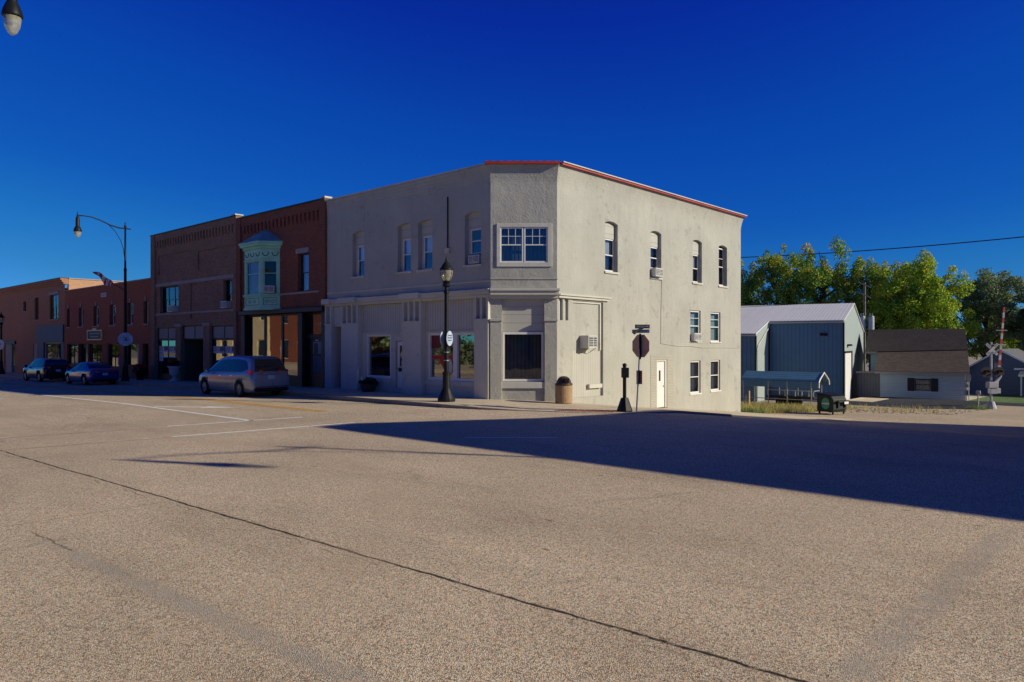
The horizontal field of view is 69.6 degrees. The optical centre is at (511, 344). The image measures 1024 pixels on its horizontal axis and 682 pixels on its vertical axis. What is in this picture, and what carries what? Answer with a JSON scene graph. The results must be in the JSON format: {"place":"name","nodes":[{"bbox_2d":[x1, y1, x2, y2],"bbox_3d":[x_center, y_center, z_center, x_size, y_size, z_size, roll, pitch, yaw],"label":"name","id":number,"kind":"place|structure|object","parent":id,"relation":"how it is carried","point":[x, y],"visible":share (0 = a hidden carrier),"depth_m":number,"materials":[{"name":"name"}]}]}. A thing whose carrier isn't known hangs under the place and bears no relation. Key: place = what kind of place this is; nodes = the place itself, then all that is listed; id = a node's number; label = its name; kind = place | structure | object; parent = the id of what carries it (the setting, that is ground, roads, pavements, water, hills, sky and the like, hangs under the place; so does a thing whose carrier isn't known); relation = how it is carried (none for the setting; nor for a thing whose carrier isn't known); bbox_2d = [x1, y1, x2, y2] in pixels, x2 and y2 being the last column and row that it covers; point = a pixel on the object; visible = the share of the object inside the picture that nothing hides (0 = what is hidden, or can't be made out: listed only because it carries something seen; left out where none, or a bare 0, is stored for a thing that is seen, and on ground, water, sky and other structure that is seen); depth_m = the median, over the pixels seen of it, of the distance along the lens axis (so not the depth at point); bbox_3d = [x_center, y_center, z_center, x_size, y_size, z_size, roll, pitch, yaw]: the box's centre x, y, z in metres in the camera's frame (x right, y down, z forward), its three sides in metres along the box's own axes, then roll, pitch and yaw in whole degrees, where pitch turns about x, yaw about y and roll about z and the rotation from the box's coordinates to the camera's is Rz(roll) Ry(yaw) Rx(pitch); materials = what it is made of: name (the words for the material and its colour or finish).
{"place":"outdoors","nodes":[
{"label":"outdoors","id":0,"kind":"place"},
{"bbox_2d":[0,372,692,412],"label":"pavement","id":1,"kind":"structure","parent":0,"point":[515,404],"depth_m":29.01,"materials":[{"name":"concrete"}]},
{"bbox_2d":[0,313,5,373],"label":"lamp post","id":2,"kind":"object","parent":1,"relation":"on","point":[2,371],"visible":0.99,"depth_m":68.55,"materials":[{"name":"black metal"}]},
{"bbox_2d":[73,212,132,380],"bbox_3d":[-26.291,-2.958,47.369,0.489,10.780,3.454,0,0,42],"label":"street lamp","id":3,"kind":"object","parent":1,"relation":"on","point":[125,339],"visible":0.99,"depth_m":48.27,"materials":[{"name":"black metal"}]},
{"bbox_2d":[92,272,123,289],"bbox_3d":[-27.341,-4.273,49.682,4.751,1.534,0.280,0,0,38],"label":"flag","id":4,"kind":"object","parent":3,"relation":"attached to","point":[106,281],"visible":1,"depth_m":50.05,"materials":[{"name":"multicoloured fabric"}]},
{"bbox_2d":[132,364,148,379],"bbox_3d":[-25.525,1.893,50.569,1.112,1.130,1.042,0,0,42],"label":"flower pot","id":5,"kind":"object","parent":1,"relation":"on","point":[141,368],"visible":0.99,"depth_m":50.40,"materials":[{"name":"black paint"}]},
{"bbox_2d":[167,358,181,380],"bbox_3d":[-21.799,1.605,47.541,0.918,1.572,0.892,0,0,42],"label":"planter urn","id":6,"kind":"object","parent":1,"relation":"on","point":[174,371],"visible":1,"depth_m":47.31,"materials":[{"name":"grey concrete"}]},
{"bbox_2d":[359,376,377,391],"bbox_3d":[-6.616,1.814,33.868,1.057,0.723,0.814,0,0,42],"label":"planter basket","id":7,"kind":"object","parent":1,"relation":"on","point":[367,384],"visible":1,"depth_m":33.63,"materials":[{"name":"brown plastic"}]},
{"bbox_2d":[438,255,454,401],"bbox_3d":[-2.491,-0.610,27.989,0.670,5.573,0.670,0,0,42],"label":"lamp post","id":8,"kind":"object","parent":1,"relation":"on","point":[446,341],"visible":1,"depth_m":27.91,"materials":[{"name":"black metal"}]},
{"bbox_2d":[555,376,572,403],"bbox_3d":[1.996,1.745,28.260,0.684,1.050,0.670,0,0,42],"label":"litter bin","id":9,"kind":"object","parent":1,"relation":"on","point":[563,389],"visible":1,"depth_m":27.99,"materials":[{"name":"beige concrete"}]},
{"bbox_2d":[555,409,616,411],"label":"tactile paving","id":10,"kind":"structure","parent":1,"relation":"on","point":[583,410],"depth_m":25.24,"materials":[{"name":"concrete"}]},
{"bbox_2d":[617,363,631,411],"bbox_3d":[3.828,1.465,25.038,0.499,1.650,0.499,0,0,20],"label":"pushbutton post","id":11,"kind":"object","parent":1,"relation":"on","point":[624,405],"visible":1,"depth_m":24.95,"materials":[{"name":"black metal"}]},
{"bbox_2d":[632,325,649,411],"bbox_3d":[4.386,0.817,25.076,0.596,2.969,0.466,0,0,11],"label":"stop sign","id":12,"kind":"object","parent":1,"relation":"on","point":[640,345],"visible":1,"depth_m":25.02,"materials":[{"name":"metal"}]},
{"bbox_2d":[0,377,1023,681],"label":"street","id":13,"kind":"structure","parent":0,"point":[384,543],"depth_m":8.41,"materials":[{"name":"grey asphalt"}]},
{"bbox_2d":[1,0,22,20],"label":"street lamp","id":14,"kind":"object","parent":13,"relation":"on","point":[11,10],"visible":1,"depth_m":16.15,"materials":[{"name":"black metal"}]},
{"bbox_2d":[23,358,71,381],"bbox_3d":[-34.295,1.863,54.225,4.700,1.715,2.320,0,0,39],"label":"suv","id":15,"kind":"object","parent":13,"relation":"on","point":[39,369],"visible":0.85,"depth_m":52.88,"materials":[{"name":"black paint"}]},
{"bbox_2d":[65,362,118,384],"bbox_3d":[-27.497,1.879,48.039,4.624,1.463,2.240,0,0,39],"label":"sedan","id":16,"kind":"object","parent":13,"relation":"on","point":[85,373],"visible":0.99,"depth_m":46.91,"materials":[{"name":"blue paint"}]},
{"bbox_2d":[0,390,246,419],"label":"lane line","id":17,"kind":"object","parent":13,"relation":"on","point":[140,405],"visible":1,"depth_m":27.07,"materials":[{"name":"white paint"}]},
{"bbox_2d":[0,382,325,411],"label":"line","id":18,"kind":"object","parent":13,"relation":"on","point":[180,397],"visible":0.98,"depth_m":30.78,"materials":[{"name":"yellow paint"}]},
{"bbox_2d":[174,417,298,425],"bbox_3d":[-8.103,2.292,21.874,4.028,0.001,0.150,0,0,-41],"label":"crossing line","id":19,"kind":"object","parent":13,"relation":"on","point":[235,421],"visible":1,"depth_m":21.82,"materials":[{"name":"paint"}]},
{"bbox_2d":[199,355,289,396],"bbox_3d":[-12.719,1.440,34.565,5.190,1.861,2.407,0,0,40],"label":"minivan","id":20,"kind":"object","parent":13,"relation":"on","point":[240,375],"visible":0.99,"depth_m":33.18,"materials":[{"name":"silver metal"}]},
{"bbox_2d":[171,422,353,436],"bbox_3d":[-6.509,2.292,19.882,5.040,0.001,0.160,0,0,-41],"label":"crossing line","id":21,"kind":"object","parent":13,"relation":"on","point":[256,430],"visible":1,"depth_m":19.55,"materials":[{"name":"paint"}]},
{"bbox_2d":[464,437,557,437],"bbox_3d":[-0.024,2.292,18.071,2.300,0.001,0.140,0,0,0],"label":"crossing line","id":22,"kind":"object","parent":13,"relation":"on","point":[510,437],"visible":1,"depth_m":18.08,"materials":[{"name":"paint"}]},
{"bbox_2d":[0,0,1023,347],"label":"sky","id":23,"kind":"structure","parent":0,"point":[870,124],"materials":[{"name":"blue"}]},
{"bbox_2d":[638,407,853,420],"bbox_3d":[11.369,3.365,35.793,5.900,1.250,13.800,0,0,42],"label":"driveway apron","id":24,"kind":"object","parent":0,"point":[767,416],"visible":0.76,"depth_m":34.42,"materials":[{"name":"concrete"}]},
{"bbox_2d":[655,400,991,413],"bbox_3d":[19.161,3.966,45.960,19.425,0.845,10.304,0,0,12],"label":"verge grass","id":25,"kind":"structure","parent":0,"point":[778,407],"depth_m":45.60,"materials":[{"name":"green plant"}]},
{"bbox_2d":[645,395,1023,440],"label":"side street","id":26,"kind":"structure","parent":0,"point":[1002,422],"depth_m":37.07,"materials":[{"name":"grey asphalt"}]},
{"bbox_2d":[816,392,848,414],"bbox_3d":[18.396,3.398,42.182,1.280,1.195,1.292,0,0,-32],"label":"dumpster","id":27,"kind":"object","parent":26,"relation":"on","point":[830,402],"visible":1,"depth_m":41.90,"materials":[{"name":"paint"}]},
{"bbox_2d":[845,407,979,414],"bbox_3d":[24.896,4.207,46.449,11.462,0.367,6.007,0,0,5],"label":"rubble","id":28,"kind":"object","parent":26,"relation":"on","point":[913,411],"visible":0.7,"depth_m":45.60,"materials":[{"name":"soil"}]},
{"bbox_2d":[981,307,1006,408],"bbox_3d":[33.294,0.955,50.974,1.840,7.031,0.692,0,0,0],"label":"railway signal","id":29,"kind":"object","parent":26,"relation":"on","point":[993,386],"visible":1,"depth_m":50.85,"materials":[{"name":"white paint"}]},
{"bbox_2d":[751,348,1006,406],"bbox_3d":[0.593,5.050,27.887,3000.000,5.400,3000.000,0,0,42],"label":"ground","id":30,"kind":"structure","parent":0,"point":[971,360],"depth_m":73.89,"materials":[{"name":"soil"}]},
{"bbox_2d":[0,277,123,372],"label":"brick shop","id":31,"kind":"structure","parent":30,"relation":"on","point":[33,325],"depth_m":69.97,"materials":[{"name":"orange brick"}]},
{"bbox_2d":[45,343,60,357],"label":"window","id":32,"kind":"structure","parent":31,"relation":"in","point":[59,344],"depth_m":67.91,"materials":[{"name":"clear glass"}]},
{"bbox_2d":[49,291,58,320],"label":"window","id":33,"kind":"structure","parent":31,"relation":"in","point":[55,307],"depth_m":66.08,"materials":[{"name":"glass"}]},
{"bbox_2d":[64,278,149,378],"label":"brick shop","id":34,"kind":"structure","parent":30,"relation":"on","point":[99,307],"depth_m":57.12,"materials":[{"name":"red brick"}]},
{"bbox_2d":[69,344,82,364],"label":"window","id":35,"kind":"structure","parent":34,"relation":"in","point":[69,344],"depth_m":63.24,"materials":[{"name":"paint"}]},
{"bbox_2d":[83,344,92,361],"bbox_3d":[-34.995,1.380,60.729,2.150,2.840,0.120,0,0,42],"label":"door","id":36,"kind":"structure","parent":34,"relation":"in","point":[85,346],"depth_m":60.74,"materials":[{"name":"paint"}]},
{"bbox_2d":[87,328,102,339],"bbox_3d":[-33.175,-0.785,58.532,3.200,0.930,0.100,0,0,42],"label":"shop sign","id":37,"kind":"object","parent":34,"relation":"attached to","point":[94,334],"visible":1,"depth_m":58.41,"materials":[{"name":"grey paint"}]},
{"bbox_2d":[90,344,114,365],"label":"window","id":38,"kind":"structure","parent":34,"relation":"in","point":[112,345],"depth_m":58.78,"materials":[{"name":"glass"}]},
{"bbox_2d":[108,300,115,325],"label":"window","id":39,"kind":"structure","parent":34,"relation":"in","point":[113,324],"depth_m":56.45,"materials":[{"name":"grey glass"}]},
{"bbox_2d":[109,344,132,366],"bbox_3d":[-29.971,0.850,56.482,2.300,1.780,0.880,0,0,42],"label":"window","id":40,"kind":"structure","parent":34,"relation":"in","point":[131,345],"depth_m":56.33,"materials":[{"name":"glass"}]},
{"bbox_2d":[127,298,132,325],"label":"window","id":41,"kind":"structure","parent":34,"relation":"in","point":[131,313],"depth_m":54.10,"materials":[{"name":"grey glass"}]},
{"bbox_2d":[128,344,146,364],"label":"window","id":42,"kind":"structure","parent":34,"relation":"in","point":[138,344],"depth_m":54.30,"materials":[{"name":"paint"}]},
{"bbox_2d":[150,214,243,380],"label":"brick shop","id":43,"kind":"structure","parent":30,"relation":"on","point":[193,272],"depth_m":47.26,"materials":[{"name":"brick"}]},
{"bbox_2d":[158,340,174,374],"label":"window","id":44,"kind":"structure","parent":43,"relation":"in","point":[168,348],"depth_m":50.23,"materials":[{"name":"glass"}]},
{"bbox_2d":[163,286,178,312],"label":"window","id":45,"kind":"structure","parent":43,"relation":"in","point":[172,293],"depth_m":49.86,"materials":[{"name":"glass"}]},
{"bbox_2d":[168,305,178,311],"bbox_3d":[-22.377,-2.340,48.720,0.780,0.440,0.500,0,0,42],"label":"air conditioner","id":46,"kind":"object","parent":43,"relation":"attached to","point":[173,308],"visible":0.93,"depth_m":48.47,"materials":[{"name":"white metal"}]},
{"bbox_2d":[212,339,232,365],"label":"window","id":47,"kind":"structure","parent":43,"relation":"in","point":[224,349],"depth_m":44.79,"materials":[{"name":"glass"}]},
{"bbox_2d":[220,301,231,308],"bbox_3d":[-17.000,-2.350,43.842,0.700,0.420,0.480,0,0,42],"label":"air conditioner","id":48,"kind":"object","parent":43,"relation":"attached to","point":[226,304],"visible":0.98,"depth_m":43.62,"materials":[{"name":"white metal"}]},
{"bbox_2d":[226,280,231,300],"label":"window","id":49,"kind":"structure","parent":43,"relation":"in","point":[230,281],"depth_m":44.30,"materials":[{"name":"glass"}]},
{"bbox_2d":[0,375,731,416],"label":"kerb","id":50,"kind":"structure","parent":30,"relation":"on","point":[343,398],"depth_m":29.77,"materials":[{"name":"concrete"}]},
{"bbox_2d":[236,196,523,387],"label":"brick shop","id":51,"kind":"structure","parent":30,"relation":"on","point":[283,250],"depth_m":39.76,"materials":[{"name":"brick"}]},
{"bbox_2d":[248,315,284,365],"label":"window","id":52,"kind":"structure","parent":51,"relation":"in","point":[274,322],"depth_m":42.69,"materials":[{"name":"glass"}]},
{"bbox_2d":[264,285,275,292],"bbox_3d":[-13.085,-2.960,39.741,0.560,0.400,0.320,0,0,-3],"label":"air conditioner","id":53,"kind":"object","parent":51,"relation":"attached to","point":[269,288],"visible":1,"depth_m":39.59,"materials":[{"name":"white metal"}]},
{"bbox_2d":[265,314,297,374],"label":"window","id":54,"kind":"structure","parent":51,"relation":"in","point":[291,321],"depth_m":41.52,"materials":[{"name":"glass"}]},
{"bbox_2d":[282,313,307,376],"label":"window","id":55,"kind":"structure","parent":51,"relation":"in","point":[306,316],"depth_m":40.50,"materials":[{"name":"paint"}]},
{"bbox_2d":[296,247,308,290],"bbox_3d":[-10.790,-3.875,38.454,1.220,2.250,0.410,0,0,42],"label":"window","id":56,"kind":"structure","parent":51,"relation":"in","point":[301,250],"depth_m":38.63,"materials":[{"name":"paint"}]},
{"bbox_2d":[308,313,320,335],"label":"window","id":57,"kind":"structure","parent":51,"relation":"in","point":[309,314],"depth_m":38.28,"materials":[{"name":"paint"}]},
{"bbox_2d":[311,339,320,386],"bbox_3d":[-10.023,0.980,37.915,1.200,2.520,0.095,0,0,42],"label":"door","id":58,"kind":"structure","parent":51,"relation":"in","point":[315,343],"depth_m":37.95,"materials":[{"name":"paint"}]},
{"bbox_2d":[321,161,746,411],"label":"corner building","id":59,"kind":"structure","parent":30,"relation":"on","point":[587,251],"depth_m":32.23,"materials":[{"name":"white paint"}]},
{"bbox_2d":[351,246,364,278],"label":"window","id":60,"kind":"structure","parent":59,"relation":"in","point":[358,260],"depth_m":35.47,"materials":[{"name":"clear glass"}]},
{"bbox_2d":[361,335,401,382],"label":"window","id":61,"kind":"structure","parent":59,"relation":"in","point":[386,378],"depth_m":34.88,"materials":[{"name":"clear glass"}]},
{"bbox_2d":[397,342,401,387],"bbox_3d":[-4.918,0.930,33.205,0.770,2.100,0.150,0,0,42],"label":"door","id":62,"kind":"structure","parent":59,"relation":"in","point":[399,344],"depth_m":33.36,"materials":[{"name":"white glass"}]},
{"bbox_2d":[396,239,411,273],"bbox_3d":[-4.682,-3.920,32.930,1.050,1.560,0.480,0,0,42],"label":"window","id":63,"kind":"structure","parent":59,"relation":"in","point":[408,241],"depth_m":33.14,"materials":[{"name":"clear glass"}]},
{"bbox_2d":[416,236,432,271],"bbox_3d":[-3.635,-3.920,31.978,1.060,1.560,0.480,0,0,42],"label":"window","id":64,"kind":"structure","parent":59,"relation":"in","point":[429,238],"depth_m":32.21,"materials":[{"name":"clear glass"}]},
{"bbox_2d":[428,333,471,380],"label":"window","id":65,"kind":"structure","parent":59,"relation":"in","point":[465,341],"depth_m":31.81,"materials":[{"name":"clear glass"}]},
{"bbox_2d":[455,332,473,381],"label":"window","id":66,"kind":"structure","parent":59,"relation":"in","point":[457,378],"depth_m":30.75,"materials":[{"name":"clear glass"}]},
{"bbox_2d":[463,228,481,267],"bbox_3d":[-1.468,-3.920,30.006,1.060,1.560,0.480,0,0,42],"label":"window","id":67,"kind":"structure","parent":59,"relation":"in","point":[477,232],"depth_m":30.22,"materials":[{"name":"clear glass"}]},
{"bbox_2d":[468,254,480,263],"bbox_3d":[-1.506,-3.445,29.905,0.620,0.350,0.240,0,0,42],"label":"air conditioner","id":68,"kind":"object","parent":59,"relation":"attached to","point":[474,259],"visible":0.94,"depth_m":29.78,"materials":[{"name":"white metal"}]},
{"bbox_2d":[500,227,522,261],"bbox_3d":[-0.010,-3.940,29.299,0.920,1.400,0.220,0,0,0],"label":"window","id":69,"kind":"structure","parent":59,"relation":"in","point":[511,238],"depth_m":29.39,"materials":[{"name":"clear glass"}]},
{"bbox_2d":[502,332,543,387],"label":"window","id":70,"kind":"structure","parent":59,"relation":"in","point":[522,352],"depth_m":29.71,"materials":[{"name":"black glass"}]},
{"bbox_2d":[524,227,547,261],"bbox_3d":[0.945,-3.940,29.299,0.930,1.400,0.220,0,0,0],"label":"window","id":71,"kind":"structure","parent":59,"relation":"in","point":[535,238],"depth_m":29.39,"materials":[{"name":"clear glass"}]},
{"bbox_2d":[580,335,596,353],"bbox_3d":[3.180,0.016,30.522,0.480,0.751,0.620,0,0,42],"label":"air conditioner","id":72,"kind":"object","parent":59,"relation":"attached to","point":[588,341],"visible":1,"depth_m":30.32,"materials":[{"name":"metal"}]},
{"bbox_2d":[604,238,619,274],"bbox_3d":[4.192,-3.825,32.102,0.470,1.550,1.080,0,0,42],"label":"window","id":73,"kind":"structure","parent":59,"relation":"in","point":[607,241],"depth_m":32.43,"materials":[{"name":"clear glass"}]},
{"bbox_2d":[650,247,662,279],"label":"window","id":74,"kind":"structure","parent":59,"relation":"in","point":[652,248],"depth_m":35.15,"materials":[{"name":"clear glass"}]},
{"bbox_2d":[651,268,662,276],"bbox_3d":[6.740,-3.360,34.583,0.480,0.400,0.660,0,0,42],"label":"air conditioner","id":75,"kind":"object","parent":59,"relation":"attached to","point":[656,272],"visible":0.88,"depth_m":34.34,"materials":[{"name":"white metal"}]},
{"bbox_2d":[657,362,664,407],"bbox_3d":[7.078,1.925,35.074,0.100,2.170,0.720,0,0,42],"label":"door","id":76,"kind":"structure","parent":59,"relation":"in","point":[660,365],"depth_m":35.09,"materials":[{"name":"white paint"}]},
{"bbox_2d":[690,333,701,340],"bbox_3d":[9.316,-0.360,37.370,0.340,0.400,0.730,0,0,42],"label":"air conditioner","id":77,"kind":"object","parent":59,"relation":"attached to","point":[695,336],"visible":1,"depth_m":37.15,"materials":[{"name":"white metal"}]},
{"bbox_2d":[690,310,701,342],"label":"window","id":78,"kind":"structure","parent":59,"relation":"in","point":[693,318],"depth_m":37.83,"materials":[{"name":"clear glass"}]},
{"bbox_2d":[690,361,701,394],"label":"window","id":79,"kind":"structure","parent":59,"relation":"in","point":[693,376],"depth_m":37.83,"materials":[{"name":"clear glass"}]},
{"bbox_2d":[692,254,702,284],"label":"window","id":80,"kind":"structure","parent":59,"relation":"in","point":[694,256],"depth_m":38.13,"materials":[{"name":"white glass"}]},
{"bbox_2d":[710,360,720,391],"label":"window","id":81,"kind":"structure","parent":59,"relation":"in","point":[713,362],"depth_m":39.52,"materials":[{"name":"white glass"}]},
{"bbox_2d":[710,312,721,342],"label":"window","id":82,"kind":"structure","parent":59,"relation":"in","point":[713,314],"depth_m":39.52,"materials":[{"name":"clear glass"}]},
{"bbox_2d":[718,248,728,287],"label":"window","id":83,"kind":"structure","parent":59,"relation":"in","point":[722,267],"depth_m":40.21,"materials":[{"name":"white glass"}]},
{"bbox_2d":[741,259,770,305],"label":"tree","id":84,"kind":"object","parent":30,"relation":"on","point":[745,300],"visible":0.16,"depth_m":99.91,"materials":[{"name":"green plant"}]},
{"bbox_2d":[746,244,821,305],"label":"tree","id":85,"kind":"object","parent":30,"relation":"on","point":[775,266],"visible":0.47,"depth_m":97.79,"materials":[{"name":"green plant"}]},
{"bbox_2d":[741,371,829,403],"bbox_3d":[18.689,3.071,50.561,5.450,2.468,1.986,0,0,42],"label":"carport","id":86,"kind":"object","parent":30,"relation":"on","point":[797,380],"visible":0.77,"depth_m":49.84,"materials":[{"name":"metal"}]},
{"bbox_2d":[766,389,819,404],"bbox_3d":[19.415,3.637,49.834,4.102,1.114,1.380,0,0,42],"label":"trailer","id":87,"kind":"object","parent":30,"relation":"on","point":[783,400],"visible":0.77,"depth_m":49.89,"materials":[{"name":"paint"}]},
{"bbox_2d":[741,303,864,401],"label":"metal workshop","id":88,"kind":"structure","parent":30,"relation":"on","point":[827,339],"depth_m":58.34,"materials":[{"name":"paint"}]},
{"bbox_2d":[845,353,850,399],"bbox_3d":[27.047,2.650,59.267,0.045,3.900,4.250,0,0,30],"label":"roller door","id":89,"kind":"structure","parent":88,"relation":"in","point":[847,355],"depth_m":58.72,"materials":[{"name":"white metal"}]},
{"bbox_2d":[787,235,868,303],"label":"tree","id":90,"kind":"object","parent":30,"relation":"on","point":[813,278],"visible":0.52,"depth_m":93.58,"materials":[{"name":"green plant"}]},
{"bbox_2d":[843,297,881,370],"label":"tree","id":91,"kind":"object","parent":30,"relation":"on","point":[868,356],"visible":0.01,"depth_m":102.03,"materials":[{"name":"green plant"}]},
{"bbox_2d":[858,282,873,370],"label":"utility pole","id":92,"kind":"object","parent":30,"relation":"on","point":[870,322],"visible":0.63,"depth_m":76.19,"materials":[{"name":"wood"}]},
{"bbox_2d":[839,256,908,370],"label":"tree","id":93,"kind":"object","parent":30,"relation":"on","point":[872,274],"visible":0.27,"depth_m":92.24,"materials":[{"name":"green plant"}]},
{"bbox_2d":[866,248,984,338],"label":"tree","id":94,"kind":"object","parent":30,"relation":"on","point":[940,312],"visible":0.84,"depth_m":84.61,"materials":[{"name":"green plant"}]},
{"bbox_2d":[949,267,1023,357],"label":"tree","id":95,"kind":"object","parent":30,"relation":"on","point":[985,307],"visible":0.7,"depth_m":86.02,"materials":[{"name":"green plant"}]},
{"bbox_2d":[970,308,1021,359],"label":"tree","id":96,"kind":"object","parent":30,"relation":"on","point":[1009,343],"visible":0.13,"depth_m":91.37,"materials":[{"name":"green plant"}]},
{"bbox_2d":[969,348,1023,395],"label":"navy house","id":97,"kind":"structure","parent":30,"relation":"on","point":[1011,381],"depth_m":68.21,"materials":[{"name":"blue wood"}]},
{"bbox_2d":[996,286,1023,349],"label":"tree","id":98,"kind":"object","parent":30,"relation":"on","point":[1019,292],"visible":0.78,"depth_m":84.36,"materials":[{"name":"green plant"}]},
{"bbox_2d":[741,236,1023,257],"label":"overhead cable","id":99,"kind":"object","parent":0,"point":[904,247],"visible":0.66,"depth_m":104.95,"materials":[{"name":"black rubber"}]},
{"bbox_2d":[750,288,1023,306],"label":"overhead cable","id":100,"kind":"object","parent":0,"point":[888,298],"visible":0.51,"depth_m":46.95,"materials":[{"name":"black rubber"}]},
{"bbox_2d":[847,396,995,407],"bbox_3d":[29.062,4.485,53.900,8.900,0.330,11.600,0,0,42],"label":"parking pad","id":101,"kind":"object","parent":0,"point":[915,402],"visible":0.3,"depth_m":53.61,"materials":[{"name":"concrete"}]},
{"bbox_2d":[848,397,885,401],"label":"concrete slab","id":102,"kind":"structure","parent":101,"relation":"on","point":[861,399],"depth_m":57.22,"materials":[{"name":"beige concrete"}]},
{"bbox_2d":[969,394,1023,402],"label":"lawn","id":103,"kind":"structure","parent":0,"point":[1008,398],"depth_m":62.44,"materials":[{"name":"green plant"}]},
{"bbox_2d":[856,329,970,400],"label":"house","id":104,"kind":"structure","parent":103,"relation":"on","point":[922,363],"depth_m":60.57,"materials":[{"name":"white wood"}]},
{"bbox_2d":[857,373,879,397],"bbox_3d":[29.898,3.460,61.692,1.730,2.080,0.100,0,0,29],"label":"garage door","id":105,"kind":"structure","parent":104,"relation":"in","point":[868,384],"depth_m":61.65,"materials":[{"name":"metal"}]},
{"bbox_2d":[915,379,930,390],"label":"window","id":106,"kind":"structure","parent":104,"relation":"in","point":[920,384],"depth_m":59.10,"materials":[{"name":"glass"}]},
{"bbox_2d":[996,402,1023,405],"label":"cross road","id":107,"kind":"structure","parent":0,"point":[1009,404],"depth_m":55.36,"materials":[{"name":"grey asphalt"}]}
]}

